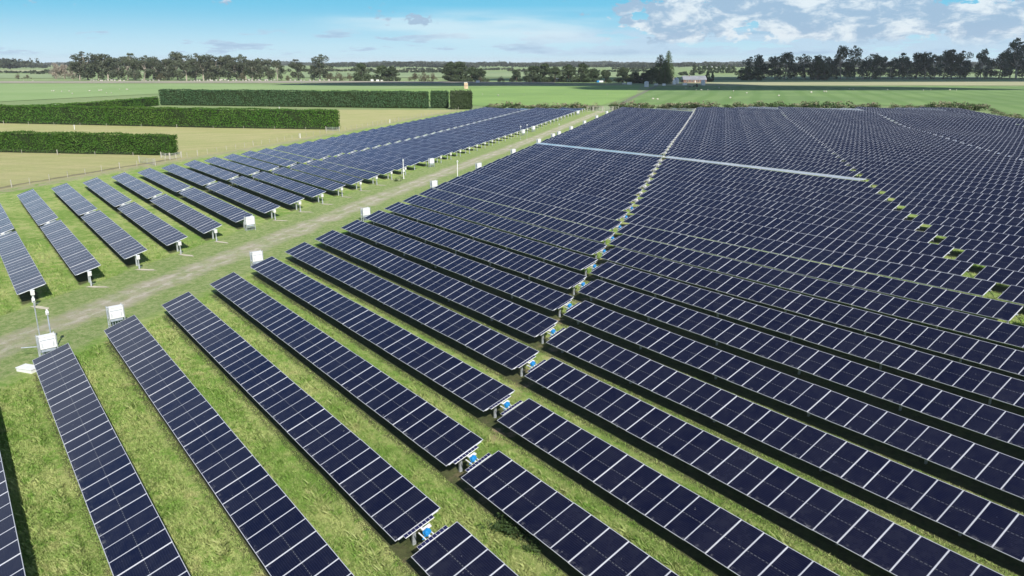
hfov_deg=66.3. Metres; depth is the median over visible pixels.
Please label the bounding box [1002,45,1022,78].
eucalyptus tree
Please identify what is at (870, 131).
solar tracker
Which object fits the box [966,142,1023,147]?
solar tracker
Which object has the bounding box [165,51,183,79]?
eucalyptus tree
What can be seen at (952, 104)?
gorse bush
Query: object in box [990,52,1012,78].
eucalyptus tree
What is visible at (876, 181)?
solar tracker
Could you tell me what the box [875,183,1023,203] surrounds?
solar tracker
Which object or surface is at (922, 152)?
solar tracker
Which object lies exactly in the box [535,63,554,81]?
eucalyptus tree
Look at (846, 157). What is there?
solar tracker
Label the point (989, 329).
solar tracker
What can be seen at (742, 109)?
solar tracker
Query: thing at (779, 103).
gorse bush
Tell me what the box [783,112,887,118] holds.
solar tracker
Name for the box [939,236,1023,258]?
solar tracker
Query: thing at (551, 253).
solar tracker
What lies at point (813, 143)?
solar tracker
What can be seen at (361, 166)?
solar tracker
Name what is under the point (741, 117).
solar tracker
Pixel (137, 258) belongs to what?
control post
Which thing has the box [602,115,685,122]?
solar tracker
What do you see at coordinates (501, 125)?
solar tracker
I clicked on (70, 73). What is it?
bare willow
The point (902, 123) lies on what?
solar tracker
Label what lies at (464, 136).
solar tracker
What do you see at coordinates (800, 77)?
field
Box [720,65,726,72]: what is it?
cypress tree
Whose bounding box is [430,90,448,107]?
clipped hedge
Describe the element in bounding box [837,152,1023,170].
solar tracker
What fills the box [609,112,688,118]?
solar tracker
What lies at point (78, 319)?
ground
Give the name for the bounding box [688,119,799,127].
solar tracker
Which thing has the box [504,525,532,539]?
weed clump
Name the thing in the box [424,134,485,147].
solar tracker
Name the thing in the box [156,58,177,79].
eucalyptus tree
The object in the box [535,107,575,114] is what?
solar tracker
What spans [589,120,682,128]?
solar tracker
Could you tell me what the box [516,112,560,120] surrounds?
solar tracker
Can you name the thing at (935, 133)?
solar tracker
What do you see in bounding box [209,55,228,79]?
eucalyptus tree
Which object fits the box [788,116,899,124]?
solar tracker
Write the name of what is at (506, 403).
drive unit
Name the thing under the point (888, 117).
solar tracker
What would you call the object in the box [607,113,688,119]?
solar tracker
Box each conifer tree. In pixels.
[649,54,669,83]
[657,60,672,83]
[665,51,674,82]
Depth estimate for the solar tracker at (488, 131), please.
230.09 m
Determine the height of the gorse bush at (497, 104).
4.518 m
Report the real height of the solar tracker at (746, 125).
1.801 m
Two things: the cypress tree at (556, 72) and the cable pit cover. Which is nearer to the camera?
the cable pit cover
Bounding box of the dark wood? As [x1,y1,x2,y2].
[0,58,42,68]
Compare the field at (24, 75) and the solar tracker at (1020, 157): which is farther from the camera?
the field at (24, 75)
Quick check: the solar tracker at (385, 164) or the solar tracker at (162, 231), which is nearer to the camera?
the solar tracker at (162, 231)
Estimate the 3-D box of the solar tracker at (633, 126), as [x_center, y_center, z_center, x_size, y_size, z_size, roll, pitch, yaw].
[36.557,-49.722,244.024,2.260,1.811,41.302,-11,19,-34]
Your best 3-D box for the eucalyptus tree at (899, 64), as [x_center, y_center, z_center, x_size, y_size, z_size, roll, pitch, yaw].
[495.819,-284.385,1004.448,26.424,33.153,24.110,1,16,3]
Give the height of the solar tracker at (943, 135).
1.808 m
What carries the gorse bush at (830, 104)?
on the ground at (78, 319)
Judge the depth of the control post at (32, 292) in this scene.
67.38 m
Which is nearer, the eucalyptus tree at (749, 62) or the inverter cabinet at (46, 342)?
the inverter cabinet at (46, 342)
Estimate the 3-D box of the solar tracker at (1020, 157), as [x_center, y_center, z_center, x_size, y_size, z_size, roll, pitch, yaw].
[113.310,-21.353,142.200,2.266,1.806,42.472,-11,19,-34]
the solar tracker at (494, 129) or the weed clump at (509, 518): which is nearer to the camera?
the weed clump at (509, 518)
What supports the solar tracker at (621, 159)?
on the ground at (78, 319)
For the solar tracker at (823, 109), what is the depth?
322.31 m
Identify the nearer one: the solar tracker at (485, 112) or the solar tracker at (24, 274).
the solar tracker at (24, 274)
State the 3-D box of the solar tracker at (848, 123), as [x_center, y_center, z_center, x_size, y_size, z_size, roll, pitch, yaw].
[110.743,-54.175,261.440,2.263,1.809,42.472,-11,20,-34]
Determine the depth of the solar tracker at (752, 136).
202.23 m
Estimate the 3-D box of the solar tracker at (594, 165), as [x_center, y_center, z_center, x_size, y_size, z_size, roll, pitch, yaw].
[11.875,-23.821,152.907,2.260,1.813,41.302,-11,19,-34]
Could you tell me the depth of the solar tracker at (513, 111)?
325.65 m
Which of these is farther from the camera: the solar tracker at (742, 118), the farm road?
the farm road
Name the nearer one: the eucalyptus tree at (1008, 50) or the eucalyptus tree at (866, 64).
the eucalyptus tree at (866, 64)
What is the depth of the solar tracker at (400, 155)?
169.20 m
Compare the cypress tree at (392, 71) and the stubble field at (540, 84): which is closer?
the stubble field at (540, 84)
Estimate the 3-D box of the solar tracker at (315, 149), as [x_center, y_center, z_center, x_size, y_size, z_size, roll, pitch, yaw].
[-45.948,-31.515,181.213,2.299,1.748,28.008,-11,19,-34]
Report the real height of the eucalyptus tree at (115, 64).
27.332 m
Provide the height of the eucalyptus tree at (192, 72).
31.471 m
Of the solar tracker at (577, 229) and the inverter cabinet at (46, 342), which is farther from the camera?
the solar tracker at (577, 229)
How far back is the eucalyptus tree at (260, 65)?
936.49 m
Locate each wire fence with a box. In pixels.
[0,107,458,187]
[3,121,336,129]
[7,149,133,156]
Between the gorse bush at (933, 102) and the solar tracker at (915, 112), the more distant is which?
the gorse bush at (933, 102)
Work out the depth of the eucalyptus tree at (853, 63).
963.11 m
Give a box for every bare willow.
[48,63,62,78]
[55,64,68,78]
[67,67,77,78]
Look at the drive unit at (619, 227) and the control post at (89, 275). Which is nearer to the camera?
the control post at (89, 275)
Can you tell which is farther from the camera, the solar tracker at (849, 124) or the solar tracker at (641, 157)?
the solar tracker at (849, 124)
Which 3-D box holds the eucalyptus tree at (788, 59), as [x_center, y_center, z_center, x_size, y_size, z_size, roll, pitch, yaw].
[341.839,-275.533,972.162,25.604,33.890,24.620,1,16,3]
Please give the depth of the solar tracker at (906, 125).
241.44 m
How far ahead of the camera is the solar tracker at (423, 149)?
181.22 m
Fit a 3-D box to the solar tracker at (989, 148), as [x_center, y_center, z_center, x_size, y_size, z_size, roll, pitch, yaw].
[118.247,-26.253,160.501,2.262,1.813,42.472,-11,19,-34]
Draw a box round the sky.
[0,0,1023,62]
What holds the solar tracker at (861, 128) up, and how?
on the ground at (78, 319)
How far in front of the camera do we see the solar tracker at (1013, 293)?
64.26 m
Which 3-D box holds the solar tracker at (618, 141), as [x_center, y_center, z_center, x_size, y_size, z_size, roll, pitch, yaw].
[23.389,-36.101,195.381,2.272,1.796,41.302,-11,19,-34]
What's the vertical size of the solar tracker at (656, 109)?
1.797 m
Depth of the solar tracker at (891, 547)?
37.03 m
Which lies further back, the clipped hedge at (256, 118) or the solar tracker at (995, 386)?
the clipped hedge at (256, 118)
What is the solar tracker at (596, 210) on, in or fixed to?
on the ground at (78, 319)
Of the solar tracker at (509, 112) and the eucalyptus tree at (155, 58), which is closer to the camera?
the solar tracker at (509, 112)
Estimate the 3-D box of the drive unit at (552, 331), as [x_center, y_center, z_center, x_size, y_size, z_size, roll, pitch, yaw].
[3.040,3.690,57.377,1.502,1.498,1.640,-11,20,-34]
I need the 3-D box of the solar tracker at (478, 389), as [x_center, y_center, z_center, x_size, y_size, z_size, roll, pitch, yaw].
[-12.802,2.466,61.899,2.279,1.786,41.302,-11,20,-34]
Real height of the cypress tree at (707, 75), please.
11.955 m
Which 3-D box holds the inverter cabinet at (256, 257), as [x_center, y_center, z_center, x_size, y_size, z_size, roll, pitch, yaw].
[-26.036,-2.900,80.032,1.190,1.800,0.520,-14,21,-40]
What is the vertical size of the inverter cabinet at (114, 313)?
1.800 m
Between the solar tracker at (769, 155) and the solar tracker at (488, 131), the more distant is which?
the solar tracker at (488, 131)
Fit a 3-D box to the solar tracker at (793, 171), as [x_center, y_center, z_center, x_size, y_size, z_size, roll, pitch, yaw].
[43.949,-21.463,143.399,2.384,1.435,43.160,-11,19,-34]
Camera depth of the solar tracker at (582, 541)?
33.85 m
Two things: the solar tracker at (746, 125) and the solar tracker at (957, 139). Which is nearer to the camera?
the solar tracker at (957, 139)
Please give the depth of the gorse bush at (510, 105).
349.05 m
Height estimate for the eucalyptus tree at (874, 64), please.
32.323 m
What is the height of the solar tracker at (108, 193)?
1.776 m
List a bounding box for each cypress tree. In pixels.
[352,63,370,80]
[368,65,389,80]
[384,66,400,80]
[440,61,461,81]
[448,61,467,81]
[460,66,478,81]
[473,68,489,81]
[509,70,522,81]
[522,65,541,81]
[546,66,560,81]
[588,68,600,81]
[598,70,612,82]
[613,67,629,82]
[627,72,642,82]
[638,73,648,82]
[641,68,658,83]
[690,65,697,72]
[705,71,710,81]
[710,65,716,72]
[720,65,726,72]
[740,66,752,79]
[752,68,763,80]
[810,59,823,79]
[820,63,831,79]
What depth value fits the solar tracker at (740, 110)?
318.36 m
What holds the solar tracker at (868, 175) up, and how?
on the ground at (78, 319)
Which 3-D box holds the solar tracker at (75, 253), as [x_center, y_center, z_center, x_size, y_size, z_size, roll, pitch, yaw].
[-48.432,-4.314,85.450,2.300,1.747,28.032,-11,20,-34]
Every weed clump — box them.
[477,519,508,529]
[489,511,516,536]
[502,515,521,530]
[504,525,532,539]
[523,536,541,554]
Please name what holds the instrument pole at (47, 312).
on the ground at (78, 319)
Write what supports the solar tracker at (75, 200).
on the ground at (78, 319)
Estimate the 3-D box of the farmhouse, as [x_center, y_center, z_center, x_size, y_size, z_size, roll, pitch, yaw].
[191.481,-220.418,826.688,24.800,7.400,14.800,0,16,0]
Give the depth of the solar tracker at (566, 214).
106.94 m
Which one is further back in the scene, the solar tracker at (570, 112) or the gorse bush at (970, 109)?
the gorse bush at (970, 109)
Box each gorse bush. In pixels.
[490,101,507,107]
[503,102,521,108]
[564,103,586,107]
[567,101,587,109]
[608,102,625,109]
[630,102,649,107]
[665,103,682,109]
[675,102,696,109]
[703,101,719,106]
[731,101,745,107]
[747,101,761,106]
[761,102,777,106]
[769,101,797,106]
[802,100,822,107]
[825,101,840,107]
[838,100,858,107]
[928,101,950,106]
[939,101,959,107]
[946,102,970,109]
[959,101,973,110]
[969,103,990,109]
[974,104,984,110]
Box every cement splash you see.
[31,306,48,308]
[87,286,108,287]
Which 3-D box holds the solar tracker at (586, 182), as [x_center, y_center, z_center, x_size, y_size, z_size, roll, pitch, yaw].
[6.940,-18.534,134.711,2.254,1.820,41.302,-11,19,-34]
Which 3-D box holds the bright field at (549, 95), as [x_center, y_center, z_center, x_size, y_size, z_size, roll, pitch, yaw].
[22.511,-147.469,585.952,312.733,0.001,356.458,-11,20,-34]
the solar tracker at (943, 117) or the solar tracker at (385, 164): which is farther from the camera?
the solar tracker at (943, 117)
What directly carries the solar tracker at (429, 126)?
on the ground at (78, 319)
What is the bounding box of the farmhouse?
[680,75,706,82]
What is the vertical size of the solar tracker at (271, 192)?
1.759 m
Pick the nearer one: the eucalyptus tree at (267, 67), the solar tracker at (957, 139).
the solar tracker at (957, 139)
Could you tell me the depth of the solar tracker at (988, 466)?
45.40 m
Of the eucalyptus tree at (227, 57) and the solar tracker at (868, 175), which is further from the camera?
the eucalyptus tree at (227, 57)
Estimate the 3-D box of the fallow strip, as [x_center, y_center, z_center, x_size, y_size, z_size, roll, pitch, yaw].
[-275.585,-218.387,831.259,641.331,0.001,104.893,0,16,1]
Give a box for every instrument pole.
[21,296,43,355]
[45,309,50,332]
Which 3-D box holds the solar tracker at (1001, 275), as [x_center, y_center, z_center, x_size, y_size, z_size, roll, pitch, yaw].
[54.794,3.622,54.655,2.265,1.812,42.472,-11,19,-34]
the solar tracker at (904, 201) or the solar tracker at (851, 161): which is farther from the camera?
the solar tracker at (851, 161)
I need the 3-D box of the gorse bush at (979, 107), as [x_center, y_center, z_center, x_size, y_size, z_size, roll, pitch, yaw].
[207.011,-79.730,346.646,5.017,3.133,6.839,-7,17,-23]
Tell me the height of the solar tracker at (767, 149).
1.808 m
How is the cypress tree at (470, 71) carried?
on the ground at (78, 319)
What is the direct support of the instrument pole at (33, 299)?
on the ground at (78, 319)
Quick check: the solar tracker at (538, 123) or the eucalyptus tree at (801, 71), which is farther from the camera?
the eucalyptus tree at (801, 71)
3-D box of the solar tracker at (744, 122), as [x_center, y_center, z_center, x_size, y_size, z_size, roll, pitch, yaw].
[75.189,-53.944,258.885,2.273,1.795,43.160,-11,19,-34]
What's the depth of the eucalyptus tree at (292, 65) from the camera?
919.74 m
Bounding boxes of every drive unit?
[403,515,447,549]
[453,445,490,471]
[489,395,522,414]
[517,355,546,371]
[539,324,565,338]
[557,299,579,311]
[571,279,592,289]
[583,262,602,270]
[594,247,611,255]
[604,234,619,241]
[611,223,626,230]
[618,214,632,219]
[624,205,637,210]
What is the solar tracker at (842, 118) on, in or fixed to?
on the ground at (78, 319)
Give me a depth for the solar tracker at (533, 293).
75.24 m
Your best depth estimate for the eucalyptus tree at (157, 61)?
922.28 m
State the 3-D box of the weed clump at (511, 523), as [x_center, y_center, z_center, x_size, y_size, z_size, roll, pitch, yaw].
[-0.441,10.704,35.387,1.294,0.866,1.515,-4,17,-13]
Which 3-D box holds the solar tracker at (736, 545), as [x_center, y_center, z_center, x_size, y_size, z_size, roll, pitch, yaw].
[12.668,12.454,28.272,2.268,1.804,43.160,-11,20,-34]
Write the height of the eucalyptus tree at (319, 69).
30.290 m
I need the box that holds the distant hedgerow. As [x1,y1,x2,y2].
[0,66,1017,74]
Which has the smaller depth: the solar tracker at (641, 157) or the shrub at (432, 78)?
the solar tracker at (641, 157)
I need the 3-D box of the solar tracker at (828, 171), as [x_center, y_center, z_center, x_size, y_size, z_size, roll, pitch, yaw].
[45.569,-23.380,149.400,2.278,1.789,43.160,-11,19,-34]
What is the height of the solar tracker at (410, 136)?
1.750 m
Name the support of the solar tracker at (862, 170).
on the ground at (78, 319)
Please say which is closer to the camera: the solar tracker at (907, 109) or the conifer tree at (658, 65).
the solar tracker at (907, 109)
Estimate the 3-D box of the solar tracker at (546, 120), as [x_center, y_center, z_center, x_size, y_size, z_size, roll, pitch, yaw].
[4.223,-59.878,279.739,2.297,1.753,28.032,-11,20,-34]
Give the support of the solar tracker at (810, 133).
on the ground at (78, 319)
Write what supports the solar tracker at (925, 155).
on the ground at (78, 319)
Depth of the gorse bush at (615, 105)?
349.80 m
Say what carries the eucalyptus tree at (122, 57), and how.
on the ground at (78, 319)
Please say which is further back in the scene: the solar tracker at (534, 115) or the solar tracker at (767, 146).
the solar tracker at (534, 115)
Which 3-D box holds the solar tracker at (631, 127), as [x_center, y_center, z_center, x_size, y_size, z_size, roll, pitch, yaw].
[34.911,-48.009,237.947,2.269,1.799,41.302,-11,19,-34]
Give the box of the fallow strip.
[0,81,554,83]
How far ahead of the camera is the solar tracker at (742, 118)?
276.94 m
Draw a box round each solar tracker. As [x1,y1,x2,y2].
[0,204,13,233]
[0,231,45,294]
[0,453,25,575]
[17,189,57,225]
[32,343,189,575]
[40,220,99,281]
[51,183,96,214]
[81,210,146,265]
[83,177,130,206]
[104,315,353,575]
[111,172,162,198]
[117,202,187,251]
[137,168,189,196]
[149,194,221,238]
[162,164,214,189]
[162,292,439,544]
[179,187,252,227]
[183,160,237,184]
[204,157,259,179]
[206,181,279,218]
[210,272,482,471]
[223,154,278,174]
[229,176,303,209]
[240,151,295,166]
[250,256,514,417]
[251,171,325,201]
[257,148,312,164]
[271,167,344,194]
[273,145,328,159]
[285,242,538,376]
[287,143,342,156]
[289,163,362,188]
[302,141,354,153]
[307,160,378,183]
[313,139,367,150]
[315,230,557,343]
[322,156,393,178]
[325,137,378,147]
[337,134,389,145]
[338,153,407,173]
[341,219,572,316]
[348,132,399,142]
[351,150,420,169]
[359,130,408,140]
[364,210,586,294]
[365,148,428,165]
[368,129,416,138]
[375,145,441,162]
[378,127,425,136]
[384,202,597,275]
[386,125,433,134]
[387,143,452,158]
[393,124,441,132]
[398,140,460,155]
[402,122,448,130]
[403,195,606,258]
[408,138,469,152]
[409,121,456,128]
[411,522,517,575]
[416,136,477,150]
[417,119,462,126]
[419,188,614,244]
[423,118,468,125]
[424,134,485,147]
[431,117,473,123]
[433,132,491,144]
[434,182,621,231]
[437,115,480,121]
[442,114,484,120]
[442,130,498,142]
[448,113,491,119]
[448,176,627,220]
[449,128,505,140]
[453,112,495,117]
[455,127,510,138]
[458,111,500,116]
[459,171,632,215]
[461,450,678,575]
[463,125,516,133]
[464,110,504,115]
[468,109,508,114]
[469,123,521,134]
[471,167,637,202]
[474,109,512,113]
[474,122,528,128]
[478,108,516,112]
[481,120,531,130]
[483,107,521,111]
[483,163,642,199]
[486,119,537,125]
[492,118,540,124]
[492,159,646,192]
[497,117,545,123]
[497,398,839,575]
[501,115,549,124]
[501,155,649,181]
[506,114,553,120]
[509,152,653,175]
[511,113,557,118]
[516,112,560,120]
[518,149,656,174]
[520,111,563,116]
[524,110,566,115]
[525,146,658,165]
[525,357,1003,575]
[528,109,569,116]
[531,108,573,115]
[532,144,660,160]
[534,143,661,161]
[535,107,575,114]
[540,139,665,158]
[546,326,1023,562]
[549,137,668,154]
[554,135,670,146]
[559,107,581,109]
[559,133,671,143]
[563,301,1023,498]
[564,131,672,141]
[569,130,673,138]
[571,128,675,137]
[576,126,677,135]
[578,279,1023,448]
[580,125,678,138]
[583,123,679,131]
[587,122,681,129]
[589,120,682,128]
[590,262,1023,408]
[594,119,683,130]
[596,118,683,125]
[598,116,685,128]
[600,247,1023,375]
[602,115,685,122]
[605,114,687,121]
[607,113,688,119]
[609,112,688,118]
[609,234,1023,347]
[611,111,688,117]
[613,110,689,116]
[616,109,689,114]
[616,223,1022,323]
[618,108,690,114]
[619,108,691,113]
[621,107,691,112]
[623,214,995,296]
[629,205,973,275]
[635,197,953,257]
[639,190,937,242]
[644,184,923,229]
[647,178,910,219]
[651,172,899,209]
[653,167,889,200]
[657,163,880,193]
[659,158,873,186]
[663,156,865,180]
[664,151,859,176]
[667,148,853,169]
[669,145,848,165]
[671,142,843,160]
[672,140,838,157]
[674,138,834,153]
[676,136,830,150]
[677,134,826,147]
[678,132,823,144]
[680,131,819,142]
[681,129,816,139]
[682,128,813,137]
[684,125,808,134]
[684,126,811,136]
[686,122,803,130]
[686,123,805,132]
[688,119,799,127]
[688,121,802,129]
[690,118,797,126]
[691,116,794,123]
[691,117,796,124]
[692,114,790,121]
[693,112,787,119]
[693,115,792,122]
[694,110,785,116]
[694,111,787,117]
[695,108,782,113]
[695,109,784,115]
[695,113,789,120]
[696,107,781,112]
[710,107,781,110]
[736,107,780,109]
[749,106,777,108]
[778,107,867,111]
[778,107,868,111]
[780,108,874,112]
[781,108,877,113]
[782,109,880,115]
[782,110,884,116]
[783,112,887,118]
[785,113,891,120]
[786,115,895,122]
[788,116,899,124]
[788,117,903,126]
[790,119,907,127]
[791,120,912,128]
[793,121,917,129]
[795,122,922,131]
[797,123,928,132]
[798,124,933,134]
[800,126,939,136]
[802,127,946,138]
[804,129,953,140]
[806,130,960,142]
[808,132,968,144]
[810,134,977,147]
[814,135,985,150]
[815,137,995,152]
[819,139,1006,155]
[822,141,1017,158]
[825,143,1023,162]
[828,146,1023,164]
[833,149,1023,167]
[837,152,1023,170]
[840,155,1023,173]
[845,159,1023,177]
[850,163,1023,181]
[855,167,1023,186]
[856,107,954,111]
[858,107,958,112]
[859,172,1023,191]
[861,108,963,113]
[863,109,968,114]
[866,110,973,115]
[868,177,1023,197]
[869,110,972,115]
[872,111,983,116]
[875,112,990,117]
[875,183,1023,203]
[878,113,996,118]
[881,113,1003,120]
[883,190,1023,210]
[884,115,1009,121]
[886,116,1016,123]
[891,118,1023,126]
[892,196,1023,217]
[895,120,1023,128]
[896,107,944,110]
[899,122,1023,130]
[901,204,1023,226]
[903,124,1023,132]
[907,125,1023,133]
[912,127,1023,134]
[912,214,1023,236]
[918,129,1023,135]
[922,130,1023,137]
[924,224,1023,246]
[927,131,1022,137]
[933,132,1023,139]
[939,134,1023,141]
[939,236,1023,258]
[945,136,1023,142]
[952,138,1023,143]
[955,249,1023,272]
[959,140,1023,145]
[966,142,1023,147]
[974,144,1023,149]
[974,266,1023,286]
[982,147,1023,150]
[992,149,1023,153]
[997,285,1023,304]
[1001,152,1023,156]
[1012,155,1023,159]
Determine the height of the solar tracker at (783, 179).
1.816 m
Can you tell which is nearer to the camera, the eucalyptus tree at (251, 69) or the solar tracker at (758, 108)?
the solar tracker at (758, 108)
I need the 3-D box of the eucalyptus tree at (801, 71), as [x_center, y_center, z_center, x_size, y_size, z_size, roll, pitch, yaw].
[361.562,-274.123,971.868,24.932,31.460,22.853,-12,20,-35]
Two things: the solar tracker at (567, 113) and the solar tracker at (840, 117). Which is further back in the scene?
the solar tracker at (567, 113)
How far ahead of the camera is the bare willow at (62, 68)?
963.06 m
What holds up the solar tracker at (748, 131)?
on the ground at (78, 319)
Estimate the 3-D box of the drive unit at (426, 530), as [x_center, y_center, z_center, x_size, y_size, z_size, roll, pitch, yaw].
[-3.541,10.815,33.143,1.506,1.491,1.640,-11,20,-34]
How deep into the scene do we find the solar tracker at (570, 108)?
334.67 m
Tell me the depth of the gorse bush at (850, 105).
350.44 m
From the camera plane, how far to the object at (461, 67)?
851.37 m
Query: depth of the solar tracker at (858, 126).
242.74 m
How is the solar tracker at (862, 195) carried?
on the ground at (78, 319)
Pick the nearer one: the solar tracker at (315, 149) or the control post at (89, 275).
the control post at (89, 275)
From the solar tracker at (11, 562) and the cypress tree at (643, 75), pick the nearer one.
the solar tracker at (11, 562)
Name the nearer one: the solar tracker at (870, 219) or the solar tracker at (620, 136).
the solar tracker at (870, 219)
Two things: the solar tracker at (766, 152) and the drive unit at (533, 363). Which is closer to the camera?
the drive unit at (533, 363)
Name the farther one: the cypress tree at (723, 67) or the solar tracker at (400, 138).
the cypress tree at (723, 67)
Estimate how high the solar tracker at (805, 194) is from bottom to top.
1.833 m
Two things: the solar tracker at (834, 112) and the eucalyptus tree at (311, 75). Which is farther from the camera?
the eucalyptus tree at (311, 75)
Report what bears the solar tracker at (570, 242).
on the ground at (78, 319)
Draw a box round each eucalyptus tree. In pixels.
[66,58,90,79]
[69,51,96,79]
[87,53,108,79]
[94,54,118,78]
[107,57,126,79]
[118,56,140,79]
[120,53,143,79]
[135,55,154,80]
[140,56,160,78]
[150,59,165,79]
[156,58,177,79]
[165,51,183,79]
[172,55,195,80]
[185,53,207,79]
[190,54,218,80]
[198,60,218,79]
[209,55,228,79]
[217,55,235,79]
[225,57,248,79]
[234,54,253,79]
[242,59,264,79]
[249,58,263,79]
[261,59,275,79]
[268,60,285,80]
[286,59,307,79]
[307,65,317,79]
[308,54,333,79]
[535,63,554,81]
[558,64,578,81]
[575,62,595,81]
[734,68,747,78]
[742,56,759,79]
[754,54,767,76]
[761,63,769,78]
[767,55,783,78]
[777,52,798,78]
[788,63,800,78]
[795,54,812,79]
[805,55,825,79]
[821,56,835,79]
[827,58,840,78]
[831,45,850,79]
[841,59,851,78]
[845,45,863,79]
[856,59,873,78]
[864,53,884,78]
[875,55,887,78]
[885,60,898,78]
[891,53,909,78]
[898,59,915,78]
[908,52,928,78]
[914,52,936,78]
[927,55,943,78]
[938,49,957,78]
[944,49,965,78]
[953,50,973,78]
[962,60,973,78]
[973,48,990,78]
[981,60,995,78]
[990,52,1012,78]
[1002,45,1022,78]
[1003,38,1023,78]
[1017,60,1023,78]
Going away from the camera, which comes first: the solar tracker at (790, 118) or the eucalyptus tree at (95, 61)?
the solar tracker at (790, 118)
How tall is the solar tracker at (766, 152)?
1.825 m
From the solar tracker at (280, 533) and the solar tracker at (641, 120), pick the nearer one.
the solar tracker at (280, 533)
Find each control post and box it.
[29,290,37,305]
[87,271,94,285]
[135,255,141,268]
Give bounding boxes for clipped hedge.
[0,104,340,128]
[0,130,178,154]
[30,96,159,107]
[158,89,428,107]
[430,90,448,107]
[449,89,472,108]
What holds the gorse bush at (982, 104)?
on the ground at (78, 319)
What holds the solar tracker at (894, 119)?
on the ground at (78, 319)
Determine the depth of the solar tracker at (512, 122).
261.20 m
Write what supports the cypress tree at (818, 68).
on the ground at (78, 319)
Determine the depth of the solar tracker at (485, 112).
307.50 m
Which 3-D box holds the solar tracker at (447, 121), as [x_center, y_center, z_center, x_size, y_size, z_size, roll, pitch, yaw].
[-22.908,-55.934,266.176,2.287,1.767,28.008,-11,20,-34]
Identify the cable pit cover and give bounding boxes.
[15,363,35,373]
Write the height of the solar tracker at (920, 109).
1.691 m
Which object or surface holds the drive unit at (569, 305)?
on the ground at (78, 319)
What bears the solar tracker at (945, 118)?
on the ground at (78, 319)
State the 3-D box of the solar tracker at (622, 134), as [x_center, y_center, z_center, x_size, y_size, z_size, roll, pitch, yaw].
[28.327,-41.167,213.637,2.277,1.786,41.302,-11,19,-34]
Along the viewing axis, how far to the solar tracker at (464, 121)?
271.48 m
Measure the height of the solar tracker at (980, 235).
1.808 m
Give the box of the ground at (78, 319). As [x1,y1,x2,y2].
[0,65,1023,575]
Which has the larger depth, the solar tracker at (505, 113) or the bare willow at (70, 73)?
the bare willow at (70, 73)
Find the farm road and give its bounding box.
[610,85,658,109]
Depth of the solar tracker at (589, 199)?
119.31 m
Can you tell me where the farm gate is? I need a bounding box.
[138,156,155,164]
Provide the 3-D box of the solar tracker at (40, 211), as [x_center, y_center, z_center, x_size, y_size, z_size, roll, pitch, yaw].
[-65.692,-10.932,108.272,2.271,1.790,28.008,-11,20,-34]
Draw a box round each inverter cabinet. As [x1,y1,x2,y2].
[35,331,57,356]
[105,303,124,327]
[244,215,255,230]
[249,250,263,269]
[360,207,370,221]
[428,158,434,166]
[430,180,437,188]
[475,162,481,168]
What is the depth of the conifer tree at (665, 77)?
756.18 m
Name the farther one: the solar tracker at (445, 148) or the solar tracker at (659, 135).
the solar tracker at (659, 135)
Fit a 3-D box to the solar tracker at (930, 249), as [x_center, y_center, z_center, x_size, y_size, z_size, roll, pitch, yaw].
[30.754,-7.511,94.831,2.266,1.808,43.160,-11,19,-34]
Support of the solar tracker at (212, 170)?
on the ground at (78, 319)
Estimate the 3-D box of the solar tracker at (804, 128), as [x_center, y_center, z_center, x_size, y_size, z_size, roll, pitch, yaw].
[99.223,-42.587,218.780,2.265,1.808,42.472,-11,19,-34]
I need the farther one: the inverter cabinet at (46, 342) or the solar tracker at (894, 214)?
the solar tracker at (894, 214)
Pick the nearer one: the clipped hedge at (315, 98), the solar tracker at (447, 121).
the solar tracker at (447, 121)
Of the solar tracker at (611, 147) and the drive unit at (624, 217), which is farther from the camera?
the solar tracker at (611, 147)
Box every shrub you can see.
[156,73,165,80]
[237,72,247,80]
[324,73,336,80]
[333,72,345,80]
[345,73,354,80]
[408,73,419,80]
[417,72,429,81]
[429,73,436,81]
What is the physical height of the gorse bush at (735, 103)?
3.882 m
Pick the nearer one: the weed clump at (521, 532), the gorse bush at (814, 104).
the weed clump at (521, 532)
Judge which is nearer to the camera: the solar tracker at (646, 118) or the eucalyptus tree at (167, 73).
the solar tracker at (646, 118)
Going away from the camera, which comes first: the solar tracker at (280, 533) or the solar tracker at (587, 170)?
the solar tracker at (280, 533)
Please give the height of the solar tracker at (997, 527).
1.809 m
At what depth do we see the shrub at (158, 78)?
899.89 m
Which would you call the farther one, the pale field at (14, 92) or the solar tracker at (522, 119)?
the pale field at (14, 92)
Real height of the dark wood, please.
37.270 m
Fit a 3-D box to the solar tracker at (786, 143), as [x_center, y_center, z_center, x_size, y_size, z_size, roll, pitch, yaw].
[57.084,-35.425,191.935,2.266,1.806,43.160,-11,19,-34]
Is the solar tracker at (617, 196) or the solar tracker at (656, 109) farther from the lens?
the solar tracker at (656, 109)
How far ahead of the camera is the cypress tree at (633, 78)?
794.81 m
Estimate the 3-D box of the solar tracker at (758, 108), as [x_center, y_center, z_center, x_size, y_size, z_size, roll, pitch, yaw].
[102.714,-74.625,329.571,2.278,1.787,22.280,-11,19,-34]
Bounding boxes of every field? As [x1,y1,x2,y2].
[0,70,68,71]
[0,74,81,77]
[0,84,460,100]
[299,71,644,76]
[302,85,639,105]
[476,84,605,84]
[616,86,1023,116]
[658,82,1023,84]
[677,74,1023,78]
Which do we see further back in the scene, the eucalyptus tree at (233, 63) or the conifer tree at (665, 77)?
the eucalyptus tree at (233, 63)

